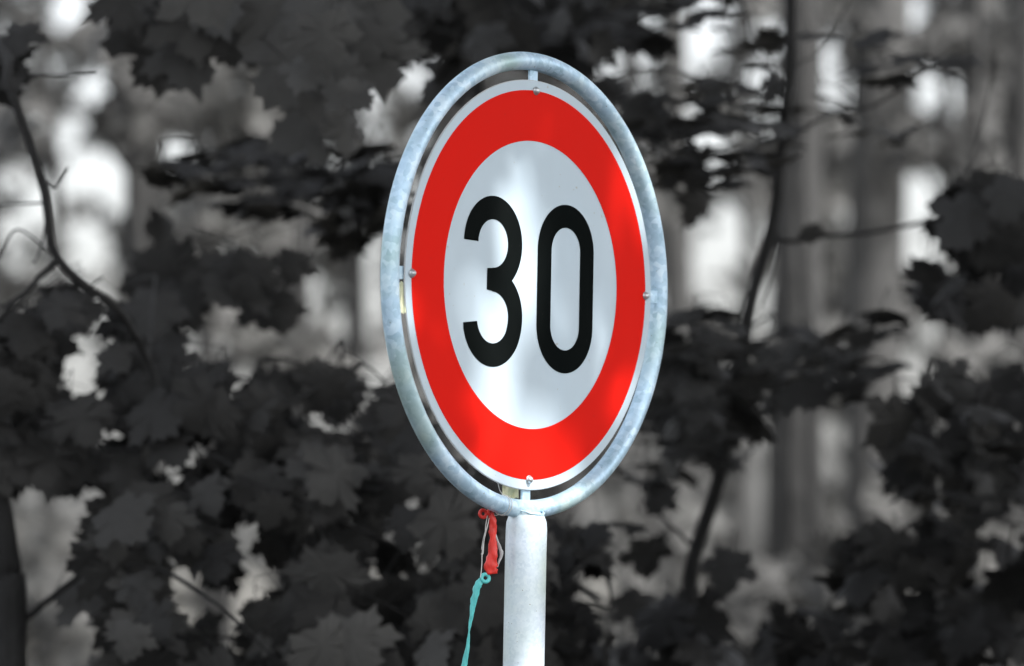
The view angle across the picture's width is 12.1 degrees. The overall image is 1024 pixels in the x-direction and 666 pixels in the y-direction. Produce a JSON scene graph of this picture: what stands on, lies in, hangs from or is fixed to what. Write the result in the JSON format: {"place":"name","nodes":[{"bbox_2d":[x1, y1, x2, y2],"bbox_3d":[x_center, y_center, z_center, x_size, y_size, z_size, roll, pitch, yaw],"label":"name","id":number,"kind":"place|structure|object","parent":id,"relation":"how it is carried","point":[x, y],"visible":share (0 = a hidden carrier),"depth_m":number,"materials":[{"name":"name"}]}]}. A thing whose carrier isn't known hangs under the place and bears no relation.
{"place":"outdoors","nodes":[
{"label":"outdoors","id":0,"kind":"place"},
{"bbox_2d":[32,574,915,665],"bbox_3d":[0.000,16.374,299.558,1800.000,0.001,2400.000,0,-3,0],"label":"ground","id":1,"kind":"structure","parent":0,"point":[246,593],"depth_m":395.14,"materials":[{"name":"grey"}]},
{"bbox_2d":[14,0,100,665],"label":"young tree","id":2,"kind":"object","parent":1,"relation":"on","point":[45,555],"visible":0.55,"depth_m":18.68,"materials":[{"name":"grey plant"}]},
{"bbox_2d":[0,4,187,300],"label":"young tree","id":3,"kind":"object","parent":1,"relation":"on","point":[123,114],"visible":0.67,"depth_m":16.88,"materials":[{"name":"black plant"}]},
{"bbox_2d":[124,136,167,475],"bbox_3d":[-1.714,-4.003,21.393,5.691,13.891,6.384,0,-3,0],"label":"forest tree","id":4,"kind":"object","parent":1,"relation":"on","point":[150,194],"depth_m":20.96,"materials":[{"name":"grey plant"}]},
{"bbox_2d":[189,109,221,640],"bbox_3d":[-2.733,-4.213,35.632,6.371,15.712,7.068,0,-3,0],"label":"forest tree","id":5,"kind":"object","parent":1,"relation":"on","point":[205,140],"visible":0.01,"depth_m":35.95,"materials":[{"name":"grey plant"}]},
{"bbox_2d":[139,57,326,649],"bbox_3d":[-1.157,0.047,20.027,0.963,5.465,1.591,0,-3,0],"label":"young tree","id":6,"kind":"object","parent":1,"relation":"on","point":[224,104],"visible":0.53,"depth_m":19.68,"materials":[{"name":"grey plant"}]},
{"bbox_2d":[182,165,366,419],"bbox_3d":[-0.947,0.083,18.030,0.825,5.199,1.573,0,-3,0],"label":"young tree","id":7,"kind":"object","parent":1,"relation":"on","point":[251,344],"visible":0.24,"depth_m":17.73,"materials":[{"name":"grey plant"}]},
{"bbox_2d":[269,154,296,589],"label":"forest tree","id":8,"kind":"object","parent":1,"relation":"on","point":[275,578],"visible":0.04,"depth_m":32.92,"materials":[{"name":"grey plant"}]},
{"bbox_2d":[0,0,569,665],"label":"maple tree","id":9,"kind":"object","parent":1,"relation":"on","point":[278,472],"visible":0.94,"depth_m":8.76,"materials":[{"name":"black plant"}]},
{"bbox_2d":[343,104,368,560],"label":"forest tree","id":10,"kind":"object","parent":1,"relation":"on","point":[355,340],"visible":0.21,"depth_m":26.97,"materials":[{"name":"grey plant"}]},
{"bbox_2d":[130,0,683,665],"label":"maple tree","id":11,"kind":"object","parent":1,"relation":"on","point":[586,38],"visible":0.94,"depth_m":9.71,"materials":[{"name":"black plant"}]},
{"bbox_2d":[439,10,471,557],"bbox_3d":[-0.130,-4.639,30.651,5.120,16.073,7.740,-3,-4,42],"label":"forest tree","id":12,"kind":"object","parent":1,"relation":"on","point":[443,123],"depth_m":30.99,"materials":[{"name":"grey plant"}]},
{"bbox_2d":[0,0,1023,665],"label":"wood","id":13,"kind":"object","parent":1,"relation":"on","point":[400,118],"visible":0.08,"depth_m":48.57,"materials":[{"name":"grey plant"}]},
{"bbox_2d":[543,74,583,620],"bbox_3d":[0.033,-3.976,26.001,6.012,14.298,6.124,0,-3,0],"label":"forest tree","id":14,"kind":"object","parent":1,"relation":"on","point":[564,486],"depth_m":25.92,"materials":[{"name":"grey plant"}]},
{"bbox_2d":[611,51,636,648],"bbox_3d":[0.713,-3.071,34.953,7.740,13.363,4.887,2,-3,-33],"label":"forest tree","id":15,"kind":"object","parent":1,"relation":"on","point":[628,490],"visible":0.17,"depth_m":33.93,"materials":[{"name":"grey plant"}]},
{"bbox_2d":[598,0,729,651],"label":"young tree","id":16,"kind":"object","parent":1,"relation":"on","point":[684,520],"visible":0.37,"depth_m":20.58,"materials":[{"name":"grey plant"}]},
{"bbox_2d":[655,0,700,658],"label":"forest tree","id":17,"kind":"object","parent":1,"relation":"on","point":[678,248],"visible":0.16,"depth_m":27.98,"materials":[{"name":"grey plant"}]},
{"bbox_2d":[649,98,777,561],"bbox_3d":[1.045,-0.026,23.970,1.025,5.998,1.428,0,-3,0],"label":"young tree","id":18,"kind":"object","parent":1,"relation":"on","point":[666,211],"visible":0.22,"depth_m":23.96,"materials":[{"name":"grey plant"}]},
{"bbox_2d":[591,578,855,665],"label":"shrub","id":19,"kind":"object","parent":1,"relation":"on","point":[662,625],"visible":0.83,"depth_m":9.29,"materials":[{"name":"black plant"}]},
{"bbox_2d":[731,0,757,653],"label":"forest tree","id":20,"kind":"object","parent":1,"relation":"on","point":[742,507],"visible":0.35,"depth_m":30.00,"materials":[{"name":"grey plant"}]},
{"bbox_2d":[711,0,857,665],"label":"young tree","id":21,"kind":"object","parent":1,"relation":"on","point":[751,605],"visible":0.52,"depth_m":15.97,"materials":[{"name":"grey plant"}]},
{"bbox_2d":[773,0,823,583],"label":"forest tree","id":22,"kind":"object","parent":1,"relation":"on","point":[789,485],"visible":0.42,"depth_m":17.96,"materials":[{"name":"grey plant"}]},
{"bbox_2d":[593,0,1023,641],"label":"maple tree","id":23,"kind":"object","parent":1,"relation":"on","point":[703,408],"visible":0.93,"depth_m":9.66,"materials":[{"name":"black plant"}]},
{"bbox_2d":[844,0,910,665],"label":"forest tree","id":24,"kind":"object","parent":1,"relation":"on","point":[875,264],"visible":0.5,"depth_m":21.92,"materials":[{"name":"grey plant"}]},
{"bbox_2d":[753,235,1023,665],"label":"maple tree","id":25,"kind":"object","parent":1,"relation":"on","point":[971,456],"visible":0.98,"depth_m":9.43,"materials":[{"name":"black plant"}]},
{"bbox_2d":[824,0,1012,610],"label":"young tree","id":26,"kind":"object","parent":1,"relation":"on","point":[950,29],"visible":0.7,"depth_m":21.77,"materials":[{"name":"black plant"}]},
{"bbox_2d":[859,0,1023,655],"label":"young tree","id":27,"kind":"object","parent":1,"relation":"on","point":[980,352],"visible":0.3,"depth_m":17.92,"materials":[{"name":"grey plant"}]},
{"bbox_2d":[956,0,1001,655],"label":"forest tree","id":28,"kind":"object","parent":1,"relation":"on","point":[964,8],"depth_m":24.99,"materials":[{"name":"grey plant"}]},
{"bbox_2d":[994,0,1023,665],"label":"forest tree","id":29,"kind":"object","parent":1,"relation":"on","point":[1016,130],"visible":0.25,"depth_m":19.01,"materials":[{"name":"grey plant"}]},
{"bbox_2d":[0,0,1023,573],"label":"sky","id":30,"kind":"structure","parent":0,"point":[94,175],"materials":[{"name":"white"}]},
{"label":"verge","id":31,"kind":"structure","parent":0,"visible":0},
{"bbox_2d":[380,52,667,665],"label":"speed limit sign","id":32,"kind":"object","parent":31,"relation":"on","point":[532,272],"visible":1,"depth_m":7.01,"materials":[{"name":"metal"}]},
{"bbox_2d":[399,281,405,313],"bbox_3d":[-0.155,-0.050,6.796,0.010,0.047,0.003,0,-3,0],"label":"paper scrap","id":33,"kind":"object","parent":32,"relation":"attached to","point":[401,290],"visible":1,"depth_m":6.79,"materials":[{"name":"beige paper"}]},
{"bbox_2d":[480,483,512,577],"bbox_3d":[-0.019,0.286,6.976,0.042,0.138,0.040,-3,-4,44],"label":"string","id":34,"kind":"object","parent":32,"relation":"hanging from","point":[482,548],"visible":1,"depth_m":6.98,"materials":[{"name":"white fabric"}]},
{"bbox_2d":[461,572,490,665],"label":"burst balloon","id":35,"kind":"object","parent":34,"relation":"hanging from","point":[479,582],"visible":1,"depth_m":6.97,"materials":[{"name":"teal rubber"}]},
{"bbox_2d":[478,508,502,574],"bbox_3d":[-0.031,0.302,6.979,0.037,0.096,0.010,0,-3,0],"label":"burst balloon","id":36,"kind":"object","parent":34,"relation":"hanging from","point":[491,564],"visible":1,"depth_m":6.98,"materials":[{"name":"red rubber"}]},
{"bbox_2d":[502,485,518,498],"bbox_3d":[-0.002,0.231,7.029,0.024,0.024,0.007,0,-3,0],"label":"paper scrap","id":37,"kind":"object","parent":32,"relation":"attached to","point":[513,493],"visible":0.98,"depth_m":7.03,"materials":[{"name":"beige paper"}]}
]}

